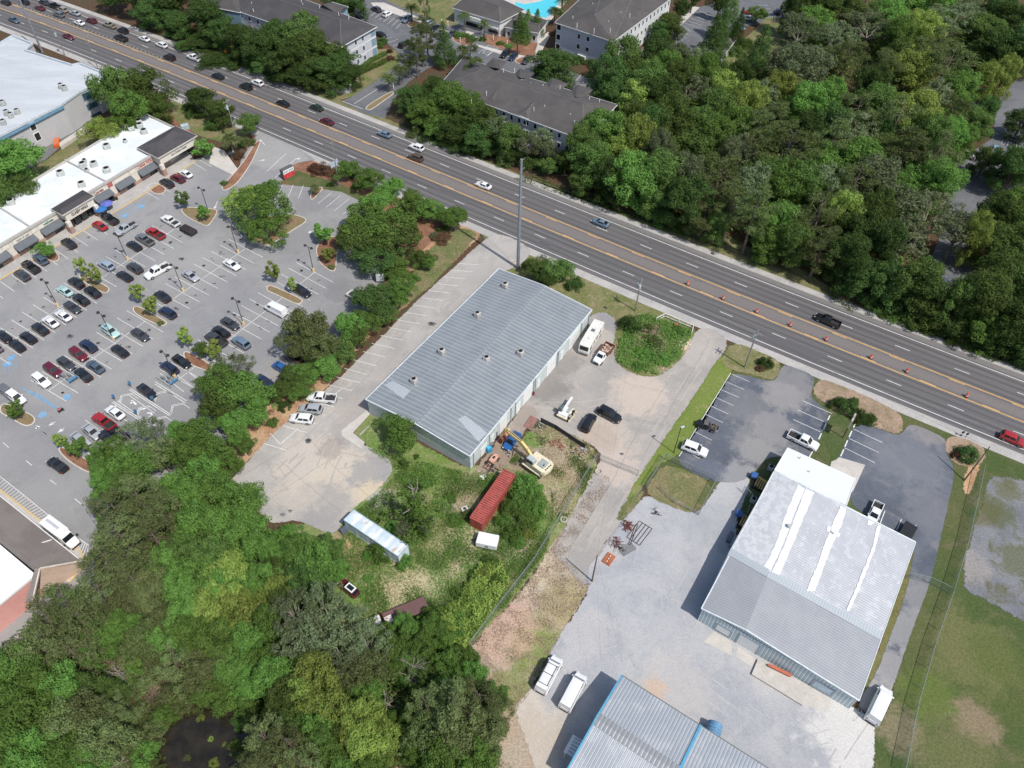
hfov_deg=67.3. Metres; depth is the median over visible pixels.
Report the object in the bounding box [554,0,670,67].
block of flats
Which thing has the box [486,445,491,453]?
waste bin
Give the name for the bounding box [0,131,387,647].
car park
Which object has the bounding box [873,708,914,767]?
field edge
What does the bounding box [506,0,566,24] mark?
pool terrace
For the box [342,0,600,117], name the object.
entrance drive
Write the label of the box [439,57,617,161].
block of flats
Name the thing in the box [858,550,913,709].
grass margin
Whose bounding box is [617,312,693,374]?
weeds
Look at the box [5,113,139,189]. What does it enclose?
lane grass
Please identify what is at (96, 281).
kerb
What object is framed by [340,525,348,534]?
steel steps
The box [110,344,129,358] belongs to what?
sedan car
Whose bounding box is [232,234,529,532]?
cracked car park
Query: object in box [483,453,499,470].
garden tractor
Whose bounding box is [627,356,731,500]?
grass strip
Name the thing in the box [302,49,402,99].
flats lawn
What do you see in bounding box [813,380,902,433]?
hedge bed
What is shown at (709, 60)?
broadleaf tree
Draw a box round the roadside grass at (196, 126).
[169,100,248,144]
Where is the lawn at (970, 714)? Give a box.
[644,344,1023,767]
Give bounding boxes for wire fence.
[469,453,597,642]
[664,454,717,475]
[905,465,985,767]
[905,572,952,592]
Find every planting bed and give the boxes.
[1,404,33,424]
[47,251,57,260]
[60,448,91,470]
[80,275,107,291]
[134,307,165,324]
[151,184,164,192]
[182,208,215,224]
[184,352,210,369]
[223,141,259,189]
[245,214,304,244]
[268,286,301,302]
[311,187,321,198]
[317,237,337,270]
[366,92,392,108]
[453,36,473,44]
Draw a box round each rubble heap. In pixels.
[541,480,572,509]
[673,338,691,349]
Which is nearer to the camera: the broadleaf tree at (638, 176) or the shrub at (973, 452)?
the shrub at (973, 452)
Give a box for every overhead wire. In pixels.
[335,144,633,278]
[602,342,752,549]
[758,330,987,446]
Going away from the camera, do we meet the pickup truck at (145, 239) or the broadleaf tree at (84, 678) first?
the broadleaf tree at (84, 678)
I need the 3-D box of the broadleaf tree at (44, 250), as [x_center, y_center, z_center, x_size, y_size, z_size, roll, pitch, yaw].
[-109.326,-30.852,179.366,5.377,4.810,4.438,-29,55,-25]
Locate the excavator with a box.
[498,427,553,478]
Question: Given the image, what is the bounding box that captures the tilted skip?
[53,137,60,147]
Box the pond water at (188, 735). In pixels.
[155,695,274,767]
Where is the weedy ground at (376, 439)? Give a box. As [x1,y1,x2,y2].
[284,420,596,652]
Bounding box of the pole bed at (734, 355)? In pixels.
[722,344,779,378]
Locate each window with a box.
[29,121,37,131]
[33,131,41,141]
[63,219,75,226]
[73,215,82,224]
[79,211,88,220]
[86,207,94,216]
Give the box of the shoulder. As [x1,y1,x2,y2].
[0,0,1023,463]
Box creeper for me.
[446,561,508,650]
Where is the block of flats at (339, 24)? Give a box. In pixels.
[211,0,377,65]
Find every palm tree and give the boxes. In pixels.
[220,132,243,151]
[310,184,321,194]
[380,72,397,91]
[391,64,408,84]
[402,59,415,77]
[403,3,421,21]
[456,11,470,30]
[456,44,469,56]
[478,19,491,36]
[510,36,525,52]
[546,6,560,24]
[555,0,570,15]
[555,8,564,16]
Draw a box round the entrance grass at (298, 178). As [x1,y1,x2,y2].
[283,171,364,199]
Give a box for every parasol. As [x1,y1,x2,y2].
[94,206,106,213]
[100,200,112,208]
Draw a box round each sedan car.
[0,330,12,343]
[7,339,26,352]
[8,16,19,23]
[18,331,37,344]
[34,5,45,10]
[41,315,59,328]
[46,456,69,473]
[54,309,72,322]
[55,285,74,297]
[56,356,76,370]
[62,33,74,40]
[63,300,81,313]
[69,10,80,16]
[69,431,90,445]
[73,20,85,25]
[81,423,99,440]
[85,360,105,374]
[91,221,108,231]
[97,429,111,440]
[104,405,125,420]
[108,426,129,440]
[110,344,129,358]
[115,270,133,282]
[125,240,142,251]
[130,327,150,341]
[136,383,157,399]
[138,35,150,42]
[171,354,191,368]
[177,169,192,178]
[181,270,199,282]
[211,72,224,79]
[211,325,230,338]
[220,316,239,330]
[222,258,240,270]
[256,374,273,386]
[272,360,285,370]
[276,99,289,107]
[283,354,303,364]
[309,104,323,111]
[319,117,334,125]
[375,31,386,37]
[376,130,392,138]
[429,24,439,31]
[448,29,456,36]
[474,181,491,190]
[502,430,521,451]
[508,53,518,60]
[591,218,609,228]
[742,15,752,20]
[940,277,951,286]
[1004,135,1022,143]
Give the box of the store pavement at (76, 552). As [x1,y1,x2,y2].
[0,491,83,581]
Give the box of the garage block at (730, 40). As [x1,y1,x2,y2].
[713,36,737,62]
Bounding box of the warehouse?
[698,471,915,708]
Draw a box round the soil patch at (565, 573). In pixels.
[555,555,586,587]
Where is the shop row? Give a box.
[0,114,202,268]
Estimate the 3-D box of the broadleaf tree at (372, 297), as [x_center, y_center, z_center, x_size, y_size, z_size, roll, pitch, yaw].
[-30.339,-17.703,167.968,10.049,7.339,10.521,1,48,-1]
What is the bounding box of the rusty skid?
[602,552,615,565]
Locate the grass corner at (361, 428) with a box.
[355,414,425,470]
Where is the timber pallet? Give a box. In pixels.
[344,539,352,549]
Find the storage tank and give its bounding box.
[706,720,722,736]
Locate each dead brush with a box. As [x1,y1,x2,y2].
[105,655,187,705]
[633,323,666,365]
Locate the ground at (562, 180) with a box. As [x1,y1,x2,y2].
[0,0,1023,767]
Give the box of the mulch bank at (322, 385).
[191,224,479,476]
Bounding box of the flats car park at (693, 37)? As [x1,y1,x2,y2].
[640,0,791,53]
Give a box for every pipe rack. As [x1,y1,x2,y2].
[735,509,747,528]
[750,471,766,491]
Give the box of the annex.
[774,448,855,505]
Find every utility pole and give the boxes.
[19,0,43,52]
[52,27,64,54]
[84,35,98,69]
[223,100,236,140]
[330,141,339,185]
[516,158,524,268]
[591,555,597,581]
[635,278,642,310]
[744,330,757,367]
[964,446,989,480]
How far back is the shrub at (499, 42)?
261.25 m
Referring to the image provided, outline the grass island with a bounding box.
[816,417,851,461]
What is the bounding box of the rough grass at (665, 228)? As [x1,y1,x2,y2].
[516,176,853,311]
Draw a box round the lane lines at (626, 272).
[4,4,1023,449]
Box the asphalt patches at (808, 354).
[173,51,922,364]
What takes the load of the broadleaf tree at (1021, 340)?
on the ground at (562, 180)
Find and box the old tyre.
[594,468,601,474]
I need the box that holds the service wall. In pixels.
[59,127,86,148]
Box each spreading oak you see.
[219,184,262,220]
[231,183,295,229]
[240,214,288,248]
[335,217,383,260]
[339,198,416,257]
[352,242,406,275]
[356,191,396,225]
[368,216,423,255]
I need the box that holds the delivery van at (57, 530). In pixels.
[39,514,80,549]
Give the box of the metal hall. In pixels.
[365,268,591,468]
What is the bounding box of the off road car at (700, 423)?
[696,419,718,432]
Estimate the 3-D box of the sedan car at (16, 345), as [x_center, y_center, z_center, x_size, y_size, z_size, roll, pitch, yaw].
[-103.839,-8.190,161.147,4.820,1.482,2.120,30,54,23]
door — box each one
[28,242,37,249]
[54,226,63,233]
[126,183,134,189]
[149,169,157,176]
[470,519,475,527]
[476,522,481,530]
[481,442,486,456]
[499,414,507,433]
[516,402,520,413]
[523,383,532,404]
[546,355,555,376]
[568,326,579,349]
[713,622,732,637]
[735,633,761,654]
[810,679,835,696]
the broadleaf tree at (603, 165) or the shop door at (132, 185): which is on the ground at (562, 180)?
the broadleaf tree at (603, 165)
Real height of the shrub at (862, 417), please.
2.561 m
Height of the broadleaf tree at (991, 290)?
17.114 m
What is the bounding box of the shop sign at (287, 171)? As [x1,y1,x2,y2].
[279,164,294,179]
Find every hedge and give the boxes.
[358,58,386,72]
[361,51,386,68]
[454,31,474,38]
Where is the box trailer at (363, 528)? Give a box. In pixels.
[344,509,409,561]
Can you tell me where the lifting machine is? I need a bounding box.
[555,397,576,421]
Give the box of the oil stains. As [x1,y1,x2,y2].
[11,192,713,515]
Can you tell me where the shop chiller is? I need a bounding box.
[180,123,189,129]
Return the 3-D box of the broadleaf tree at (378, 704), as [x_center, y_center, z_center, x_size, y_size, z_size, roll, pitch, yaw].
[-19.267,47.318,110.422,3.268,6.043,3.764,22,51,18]
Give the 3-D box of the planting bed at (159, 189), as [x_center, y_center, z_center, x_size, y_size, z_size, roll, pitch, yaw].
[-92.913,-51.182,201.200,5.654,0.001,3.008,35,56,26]
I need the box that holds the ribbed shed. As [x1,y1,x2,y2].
[563,674,767,767]
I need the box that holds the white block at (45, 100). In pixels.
[0,35,108,149]
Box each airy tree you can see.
[108,417,152,454]
[135,416,166,441]
[191,375,213,397]
[214,352,255,383]
[267,586,320,631]
[269,620,327,665]
[288,610,347,665]
[297,580,353,636]
[319,626,361,681]
[320,602,379,654]
[341,623,393,663]
[394,521,410,537]
[418,516,434,532]
[486,115,510,135]
[512,130,542,158]
[527,127,553,156]
[675,72,712,101]
[716,132,759,175]
[756,77,781,106]
[778,10,823,47]
[813,20,860,47]
[827,110,878,142]
[840,7,890,52]
[872,214,929,260]
[886,186,973,252]
[920,77,953,106]
[928,2,984,42]
[930,208,989,259]
[954,0,998,19]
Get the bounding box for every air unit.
[749,495,756,503]
[767,464,774,471]
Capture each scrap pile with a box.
[605,536,622,548]
[620,519,635,531]
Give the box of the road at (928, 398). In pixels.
[0,0,1023,454]
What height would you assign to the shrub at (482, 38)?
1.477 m
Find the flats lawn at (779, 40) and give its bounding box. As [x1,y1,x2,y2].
[722,16,799,74]
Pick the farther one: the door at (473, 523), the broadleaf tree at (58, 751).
the door at (473, 523)
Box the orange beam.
[768,663,791,676]
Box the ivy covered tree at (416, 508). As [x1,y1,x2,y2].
[382,475,453,544]
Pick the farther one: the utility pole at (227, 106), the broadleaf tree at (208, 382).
the utility pole at (227, 106)
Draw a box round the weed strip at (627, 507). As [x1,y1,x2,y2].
[616,491,643,519]
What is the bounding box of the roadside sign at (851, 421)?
[842,413,855,437]
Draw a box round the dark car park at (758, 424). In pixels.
[679,365,827,482]
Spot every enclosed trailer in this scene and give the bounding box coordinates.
[375,267,384,283]
[471,531,498,550]
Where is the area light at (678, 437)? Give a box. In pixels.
[673,426,684,452]
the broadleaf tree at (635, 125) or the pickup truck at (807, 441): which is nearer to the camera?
the pickup truck at (807, 441)
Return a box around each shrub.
[111,674,130,698]
[113,744,137,767]
[116,656,143,685]
[117,679,146,707]
[121,656,143,673]
[123,704,138,735]
[124,735,148,762]
[126,689,172,741]
[128,740,160,767]
[130,699,150,724]
[135,667,167,694]
[139,717,167,749]
[144,660,173,674]
[146,753,166,767]
[148,706,172,732]
[152,700,164,709]
[158,683,179,704]
[159,700,183,724]
[165,688,184,708]
[167,690,191,719]
[172,673,197,704]
[183,754,190,760]
[184,110,198,118]
[185,692,210,716]
[196,715,204,721]
[203,119,220,130]
[208,757,219,767]
[209,686,238,712]
[219,181,228,185]
[225,737,246,758]
[228,711,250,732]
[231,692,261,721]
[233,151,244,160]
[238,136,255,148]
[242,703,268,733]
[265,417,279,427]
[266,528,285,544]
[276,522,309,542]
[277,400,291,412]
[307,161,330,176]
[323,167,337,176]
[349,172,358,179]
[350,180,363,189]
[362,549,372,560]
[362,574,373,583]
[367,542,390,564]
[376,40,383,48]
[377,37,387,44]
[385,519,398,531]
[386,55,394,61]
[387,753,403,767]
[395,673,416,695]
[396,554,414,572]
[398,458,409,469]
[400,475,411,485]
[405,129,420,138]
[407,272,421,282]
[416,132,434,143]
[418,478,433,489]
[419,600,447,620]
[430,231,439,240]
[432,231,451,245]
[435,224,449,232]
[438,610,459,632]
[442,490,458,502]
[445,599,460,613]
[447,513,464,527]
[449,586,462,597]
[450,609,468,629]
[453,34,463,38]
[454,592,473,610]
[454,629,469,642]
[460,509,472,520]
[461,579,482,596]
[466,569,481,580]
[474,591,485,604]
[475,566,489,581]
[476,150,495,157]
[477,36,486,41]
[481,554,500,571]
[489,573,502,583]
[493,511,511,530]
[495,152,516,168]
[496,40,504,45]
[499,497,525,518]
[501,523,521,546]
[505,43,513,48]
[508,471,544,499]
[510,488,531,511]
[511,509,539,531]
[514,535,527,549]
[517,154,534,171]
[519,528,537,541]
[523,153,541,168]
[524,489,547,510]
[529,505,544,521]
[533,155,549,174]
[549,162,563,174]
[565,162,574,173]
[565,275,584,292]
[573,54,585,63]
[584,59,599,69]
[618,314,643,334]
[631,361,642,370]
[635,345,651,358]
[642,323,654,332]
[642,335,663,349]
[652,351,670,366]
[669,325,684,335]
[730,45,746,58]
[736,38,754,49]
[744,210,757,223]
[744,231,762,244]
[756,365,764,371]
[757,356,774,369]
[801,249,814,265]
[810,261,833,277]
[828,396,845,411]
[834,397,859,415]
[848,396,859,405]
[850,407,869,426]
[852,288,874,304]
[862,412,877,426]
[874,304,894,319]
[888,308,907,322]
[906,318,925,333]
[921,322,941,337]
[939,331,959,346]
[950,450,960,459]
[955,444,980,464]
[956,340,975,351]
[977,345,990,357]
[993,355,1009,362]
[1011,359,1023,369]
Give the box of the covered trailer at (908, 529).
[899,521,917,538]
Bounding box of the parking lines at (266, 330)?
[0,12,1019,556]
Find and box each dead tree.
[103,660,127,679]
[383,691,398,708]
[394,653,427,687]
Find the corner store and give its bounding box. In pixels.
[0,496,81,631]
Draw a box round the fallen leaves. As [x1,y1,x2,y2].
[231,224,479,476]
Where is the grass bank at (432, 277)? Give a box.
[389,228,476,310]
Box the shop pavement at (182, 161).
[0,151,194,278]
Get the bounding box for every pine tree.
[19,620,78,670]
[24,595,81,649]
[33,574,95,626]
[47,626,110,677]
[58,596,113,653]
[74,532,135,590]
[77,570,131,616]
[81,486,144,534]
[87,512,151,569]
[102,580,149,619]
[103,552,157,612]
[112,472,163,523]
[125,513,177,564]
[133,483,182,531]
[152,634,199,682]
[230,752,253,767]
[240,736,293,767]
[242,709,295,763]
[268,722,313,767]
[277,742,328,767]
[403,17,436,66]
[403,36,429,77]
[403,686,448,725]
[416,13,436,59]
[418,0,430,22]
[423,675,484,736]
[457,37,483,63]
[459,672,504,726]
[463,57,483,69]
[480,692,515,735]
[677,194,732,238]
[694,152,743,207]
[701,180,759,239]
[731,183,781,253]
[736,107,777,165]
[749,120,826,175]
[751,100,801,155]
[785,189,844,251]
[794,225,844,277]
[811,117,857,169]
[824,40,870,84]
[829,161,879,208]
[840,90,881,140]
[844,0,886,24]
[853,47,905,83]
[868,94,926,144]
[878,128,939,178]
[907,129,965,190]
[914,26,965,78]
[916,42,980,105]
[941,93,972,124]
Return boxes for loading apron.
[830,458,864,490]
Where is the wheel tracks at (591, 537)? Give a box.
[258,266,713,577]
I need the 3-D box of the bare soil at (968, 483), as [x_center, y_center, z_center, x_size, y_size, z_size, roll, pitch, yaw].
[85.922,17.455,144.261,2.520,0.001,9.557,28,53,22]
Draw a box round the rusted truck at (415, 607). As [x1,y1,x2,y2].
[366,596,427,634]
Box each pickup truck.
[20,260,41,273]
[47,2,60,9]
[90,412,117,430]
[100,212,119,225]
[102,21,116,28]
[113,33,128,41]
[115,220,137,235]
[135,233,155,246]
[143,261,171,279]
[145,227,165,239]
[160,215,180,227]
[186,53,200,61]
[204,331,228,347]
[306,391,337,404]
[346,289,363,305]
[786,429,819,451]
[814,313,841,328]
[867,499,884,520]
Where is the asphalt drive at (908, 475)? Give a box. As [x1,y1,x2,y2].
[838,425,953,711]
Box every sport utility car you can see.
[0,0,11,5]
[0,383,9,400]
[5,388,26,405]
[13,269,31,281]
[18,0,29,4]
[30,322,49,335]
[30,371,51,388]
[32,253,49,265]
[38,0,49,5]
[42,361,63,377]
[52,11,64,17]
[56,6,68,12]
[60,238,77,249]
[67,277,85,289]
[68,345,88,361]
[71,293,90,306]
[73,367,93,382]
[78,339,98,353]
[83,286,101,298]
[85,17,97,23]
[97,259,115,271]
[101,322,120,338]
[116,27,128,33]
[125,262,143,274]
[153,290,171,303]
[155,41,167,48]
[158,306,177,319]
[159,178,174,188]
[159,361,179,375]
[163,53,175,60]
[169,173,185,183]
[231,335,251,349]
[239,82,252,90]
[250,79,263,86]
[288,412,314,424]
[293,283,311,297]
[298,403,322,415]
[337,578,359,598]
[370,5,381,12]
[382,10,392,17]
[398,40,407,48]
[401,14,410,22]
[407,153,423,162]
[408,143,424,151]
[500,48,510,57]
[521,55,531,64]
[580,413,596,433]
[596,404,622,423]
[680,439,708,457]
[775,8,780,14]
[998,429,1023,447]
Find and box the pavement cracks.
[28,133,743,554]
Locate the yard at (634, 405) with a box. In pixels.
[476,312,726,583]
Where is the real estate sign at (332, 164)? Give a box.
[330,159,337,168]
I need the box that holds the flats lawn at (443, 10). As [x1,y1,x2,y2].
[386,0,459,25]
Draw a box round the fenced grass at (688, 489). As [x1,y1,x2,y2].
[647,465,710,512]
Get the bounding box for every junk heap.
[488,463,506,473]
[503,445,522,457]
[529,422,544,433]
[570,445,587,459]
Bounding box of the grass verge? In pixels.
[206,52,903,323]
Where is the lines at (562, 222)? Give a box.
[0,4,1023,422]
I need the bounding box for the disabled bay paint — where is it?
[2,55,998,417]
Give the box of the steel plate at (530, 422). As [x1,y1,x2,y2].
[523,415,538,428]
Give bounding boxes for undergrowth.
[1,475,501,767]
[586,0,1015,365]
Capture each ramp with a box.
[704,631,731,655]
[736,646,755,665]
[806,688,831,712]
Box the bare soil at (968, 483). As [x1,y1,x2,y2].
[963,465,979,493]
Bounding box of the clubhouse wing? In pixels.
[503,12,547,42]
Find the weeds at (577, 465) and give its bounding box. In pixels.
[509,421,595,526]
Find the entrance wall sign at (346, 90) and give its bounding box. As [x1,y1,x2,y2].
[329,84,351,93]
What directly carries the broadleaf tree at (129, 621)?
on the ground at (562, 180)
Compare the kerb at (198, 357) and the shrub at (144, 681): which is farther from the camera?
the kerb at (198, 357)
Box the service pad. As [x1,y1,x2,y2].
[209,147,236,173]
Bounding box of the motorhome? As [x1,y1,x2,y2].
[578,319,603,355]
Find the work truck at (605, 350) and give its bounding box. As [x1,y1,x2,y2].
[593,341,614,364]
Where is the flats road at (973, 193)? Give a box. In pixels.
[930,79,1023,294]
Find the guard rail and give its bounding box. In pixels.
[656,313,693,333]
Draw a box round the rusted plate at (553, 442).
[549,439,561,446]
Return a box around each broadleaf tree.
[0,136,47,180]
[0,172,16,206]
[0,639,46,695]
[0,682,48,733]
[0,708,44,767]
[1,627,61,673]
[2,750,66,767]
[4,173,39,196]
[4,653,64,720]
[4,720,71,767]
[15,687,76,746]
[30,241,54,257]
[32,656,90,711]
[37,696,99,752]
[38,730,95,767]
[63,685,126,744]
[68,744,115,767]
[70,671,110,707]
[71,633,117,669]
[72,714,142,767]
[74,115,119,139]
[84,64,143,117]
[85,441,104,463]
[85,612,126,660]
[87,466,122,502]
[88,456,107,473]
[94,433,124,460]
[95,677,131,709]
[96,0,118,11]
[96,441,157,486]
[101,608,142,651]
[101,699,138,732]
[102,684,125,714]
[104,111,136,132]
[106,90,150,122]
[107,466,150,505]
[114,615,167,667]
[115,565,175,618]
[118,0,148,19]
[120,62,179,112]
[128,0,177,30]
[132,633,174,676]
[136,434,176,471]
[139,540,189,581]
[139,615,191,664]
[140,94,173,122]
[146,600,177,650]
[153,470,190,512]
[155,0,190,21]
[161,528,200,573]
[161,564,200,609]
[161,611,218,661]
[162,586,203,629]
[163,10,196,39]
[163,439,215,473]
[163,478,206,515]
[164,419,186,442]
[169,497,225,543]
[173,40,196,49]
[174,415,220,448]
[175,639,233,695]
[177,553,225,605]
[180,31,219,52]
[180,453,222,484]
[182,86,217,117]
[186,0,228,38]
[186,531,232,572]
[187,673,237,718]
[188,582,245,632]
[190,340,206,357]
[191,469,243,511]
[191,610,253,669]
[194,361,237,393]
[195,50,227,68]
[196,386,241,419]
[196,434,235,470]
[198,503,259,553]
[198,548,249,600]
[202,567,241,602]
[204,97,235,129]
[206,15,237,52]
[213,406,248,433]
[213,586,269,638]
[213,643,256,694]
[215,452,244,476]
[216,370,276,409]
[218,480,269,529]
[219,52,245,70]
[224,426,250,446]
[225,22,254,59]
[228,665,265,703]
[230,620,269,654]
[232,568,262,602]
[233,27,275,73]
[235,112,261,137]
[236,435,257,455]
[236,507,272,542]
[237,528,275,568]
[244,51,285,79]
[244,395,278,427]
[246,562,287,599]
[247,643,281,673]
[249,655,291,700]
[250,600,289,647]
[255,18,290,53]
[255,572,301,609]
[260,694,288,721]
[262,178,283,188]
[262,541,286,563]
[263,37,313,82]
[263,379,291,402]
[263,584,303,624]
[264,672,304,713]
[265,68,303,82]
[265,556,294,579]
[267,705,299,745]
[269,649,301,694]
[272,306,330,347]
[274,532,321,566]
[275,363,306,388]
[276,706,306,740]
[281,9,319,44]
[282,558,331,612]
[283,333,309,358]
[283,362,317,385]
[285,59,320,89]
[285,540,342,593]
[286,666,321,707]
[287,382,316,401]
[290,644,337,694]
[291,26,345,73]
[294,667,353,724]
[295,694,340,742]
[299,326,340,359]
[301,721,334,755]
[302,345,324,364]
[303,51,354,96]
[309,354,341,380]
[311,74,336,91]
[313,531,345,561]
[315,736,352,767]
[320,0,349,3]
[321,652,376,700]
[321,717,344,741]
[323,334,357,364]
[327,45,361,67]
[327,754,354,767]
[330,681,355,714]
[331,159,358,180]
[333,63,363,89]
[333,311,370,339]
[333,556,353,581]
[334,0,369,19]
[334,715,363,760]
[335,692,388,739]
[342,323,369,348]
[345,714,394,766]
[348,676,387,708]
[349,744,392,767]
[350,282,394,316]
[350,646,396,688]
[352,309,381,327]
[353,166,384,191]
[367,697,386,716]
[369,620,396,645]
[370,716,409,767]
[372,184,392,196]
[372,303,399,332]
[376,630,410,659]
[378,412,421,453]
[379,707,401,728]
[381,177,405,196]
[381,647,407,680]
[382,256,418,279]
[387,277,417,299]
[387,290,405,308]
[391,83,430,114]
[391,646,427,676]
[392,610,412,630]
[395,706,442,764]
[396,615,421,641]
[398,187,427,215]
[398,701,425,731]
[401,736,425,767]
[403,112,425,128]
[403,628,440,672]
[405,97,442,134]
[406,249,439,269]
[411,202,429,220]
[415,660,438,684]
[416,197,444,220]
[416,610,450,644]
[419,254,435,269]
[420,75,442,100]
[420,111,459,145]
[420,699,476,766]
[420,747,459,767]
[422,725,478,767]
[425,674,448,700]
[428,79,467,122]
[429,645,466,679]
[431,135,462,147]
[431,630,457,650]
[432,208,447,222]
[433,112,477,151]
[436,205,468,231]
[443,665,476,706]
[446,140,478,155]
[450,90,486,118]
[452,728,502,767]
[458,644,480,667]
[459,101,501,145]
[460,120,497,157]
[461,659,489,693]
[462,99,487,121]
[467,700,509,764]
[475,676,487,696]
[479,142,501,157]
[480,678,510,715]
[493,122,529,163]
[505,146,528,165]
[522,254,551,276]
[526,48,580,87]
[531,137,559,158]
[531,268,557,286]
[534,62,553,79]
[536,157,557,175]
[542,257,575,281]
[554,149,575,174]
[565,119,601,166]
[566,138,613,189]
[567,164,605,196]
[581,107,628,155]
[583,52,634,100]
[592,154,627,208]
[593,186,626,207]
[594,78,631,114]
[601,149,665,214]
[603,33,641,72]
[605,128,638,169]
[610,56,654,87]
[614,77,656,120]
[618,96,648,135]
[619,112,657,158]
[625,58,668,88]
[635,36,675,63]
[635,145,692,209]
[635,184,678,222]
[636,101,670,134]
[640,73,684,127]
[640,125,676,158]
[647,21,672,39]
[651,49,684,76]
[651,207,677,228]
[653,11,686,43]
[654,88,701,150]
[659,57,698,101]
[659,173,717,235]
[665,125,722,180]
[668,41,690,60]
[670,216,690,235]
[673,0,690,16]
[674,148,708,207]
[678,105,719,132]
[685,46,711,67]
[685,50,721,104]
[687,0,700,12]
[695,112,736,169]
[697,83,743,127]
[701,207,732,246]
[703,68,741,100]
[705,0,728,14]
[719,102,763,158]
[723,57,756,97]
[724,78,771,121]
[727,161,777,216]
[739,151,786,203]
[747,5,769,23]
[749,197,811,255]
[750,225,789,263]
[752,155,806,210]
[762,68,805,114]
[763,39,838,94]
[767,218,815,268]
[778,0,809,36]
[779,158,828,218]
[782,80,835,131]
[784,108,828,153]
[791,4,837,45]
[798,0,825,22]
[800,139,844,201]
[800,162,852,215]
[803,45,848,84]
[810,74,851,125]
[814,0,869,36]
[814,100,854,144]
[817,188,867,240]
[821,228,873,294]
[831,204,881,257]
[832,135,884,194]
[835,257,889,303]
[848,151,913,213]
[848,184,899,231]
[852,62,897,109]
[855,80,897,124]
[856,287,889,309]
[857,257,921,315]
[860,0,911,40]
[860,217,909,276]
[863,114,899,147]
[868,132,909,160]
[872,14,918,64]
[880,36,927,83]
[883,0,931,25]
[885,47,943,97]
[886,163,930,214]
[886,301,918,326]
[887,253,952,324]
[889,86,944,148]
[899,287,952,330]
[903,7,949,50]
[904,111,955,164]
[907,156,970,218]
[916,0,959,25]
[928,309,979,344]
[932,67,983,113]
[933,274,980,332]
[939,267,1013,337]
[943,114,971,162]
[948,123,981,163]
[950,306,1018,357]
[951,209,996,266]
[954,11,1008,57]
[959,335,992,353]
[960,27,1023,73]
[961,104,995,142]
[965,144,1003,180]
[967,220,1023,268]
[967,246,1023,296]
[969,58,1008,103]
[974,94,1002,129]
[975,0,1023,24]
[975,185,1023,238]
[976,189,1021,224]
[979,293,1023,355]
[983,336,1023,365]
[984,142,1023,191]
[986,1,1023,47]
[991,51,1023,100]
[992,146,1023,190]
[993,20,1023,78]
[1001,107,1023,141]
[1005,326,1023,365]
[1009,253,1023,301]
[1010,228,1023,260]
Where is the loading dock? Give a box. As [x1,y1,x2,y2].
[751,659,810,705]
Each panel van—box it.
[264,300,288,317]
[534,655,562,695]
[558,671,586,713]
[864,685,893,726]
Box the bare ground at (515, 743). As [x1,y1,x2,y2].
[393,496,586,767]
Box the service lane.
[1,118,92,179]
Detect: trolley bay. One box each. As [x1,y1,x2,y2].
[59,368,79,386]
[156,372,180,388]
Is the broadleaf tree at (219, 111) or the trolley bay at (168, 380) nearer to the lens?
the trolley bay at (168, 380)
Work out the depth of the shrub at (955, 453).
146.88 m
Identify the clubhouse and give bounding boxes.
[452,0,524,36]
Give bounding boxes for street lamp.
[40,278,59,306]
[96,311,114,339]
[113,232,128,259]
[159,350,176,378]
[169,263,184,291]
[197,186,209,213]
[226,225,239,252]
[231,297,244,325]
[304,244,314,271]
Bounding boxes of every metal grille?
[619,542,635,555]
[627,521,651,545]
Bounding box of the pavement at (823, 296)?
[51,0,1023,374]
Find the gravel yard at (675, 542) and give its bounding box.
[516,477,874,767]
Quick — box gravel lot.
[963,476,1023,620]
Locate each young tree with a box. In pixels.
[4,398,23,418]
[51,433,66,447]
[62,436,88,457]
[72,256,86,276]
[84,263,101,284]
[128,284,144,300]
[141,295,157,315]
[174,191,189,207]
[176,325,193,347]
[192,138,213,157]
[196,205,210,220]
[203,338,221,358]
[265,260,279,281]
[286,276,296,290]
[313,223,334,243]
[320,247,336,261]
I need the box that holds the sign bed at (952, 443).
[945,436,985,466]
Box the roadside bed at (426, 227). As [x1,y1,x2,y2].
[149,104,451,258]
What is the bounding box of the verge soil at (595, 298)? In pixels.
[483,235,695,376]
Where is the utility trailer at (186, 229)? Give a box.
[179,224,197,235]
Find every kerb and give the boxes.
[0,161,195,279]
[0,403,34,425]
[0,489,82,582]
[58,447,88,472]
[79,274,109,292]
[133,306,166,325]
[147,183,165,193]
[181,207,216,225]
[183,351,211,369]
[222,140,260,189]
[244,214,305,245]
[267,285,302,303]
[316,236,338,270]
[366,91,393,109]
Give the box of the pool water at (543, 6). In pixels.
[515,0,560,17]
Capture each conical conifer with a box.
[432,21,458,69]
[510,11,527,39]
[517,20,532,44]
[523,9,532,20]
[532,9,544,35]
[697,11,727,72]
[709,9,731,54]
[711,0,740,36]
[728,7,745,48]
[741,24,772,79]
[744,49,761,80]
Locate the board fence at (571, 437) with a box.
[540,418,585,447]
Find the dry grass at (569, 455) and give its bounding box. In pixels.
[515,421,596,523]
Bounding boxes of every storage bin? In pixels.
[726,531,733,542]
[729,534,737,547]
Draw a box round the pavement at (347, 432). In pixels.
[341,410,369,448]
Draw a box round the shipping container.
[469,469,515,530]
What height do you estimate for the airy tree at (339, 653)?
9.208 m

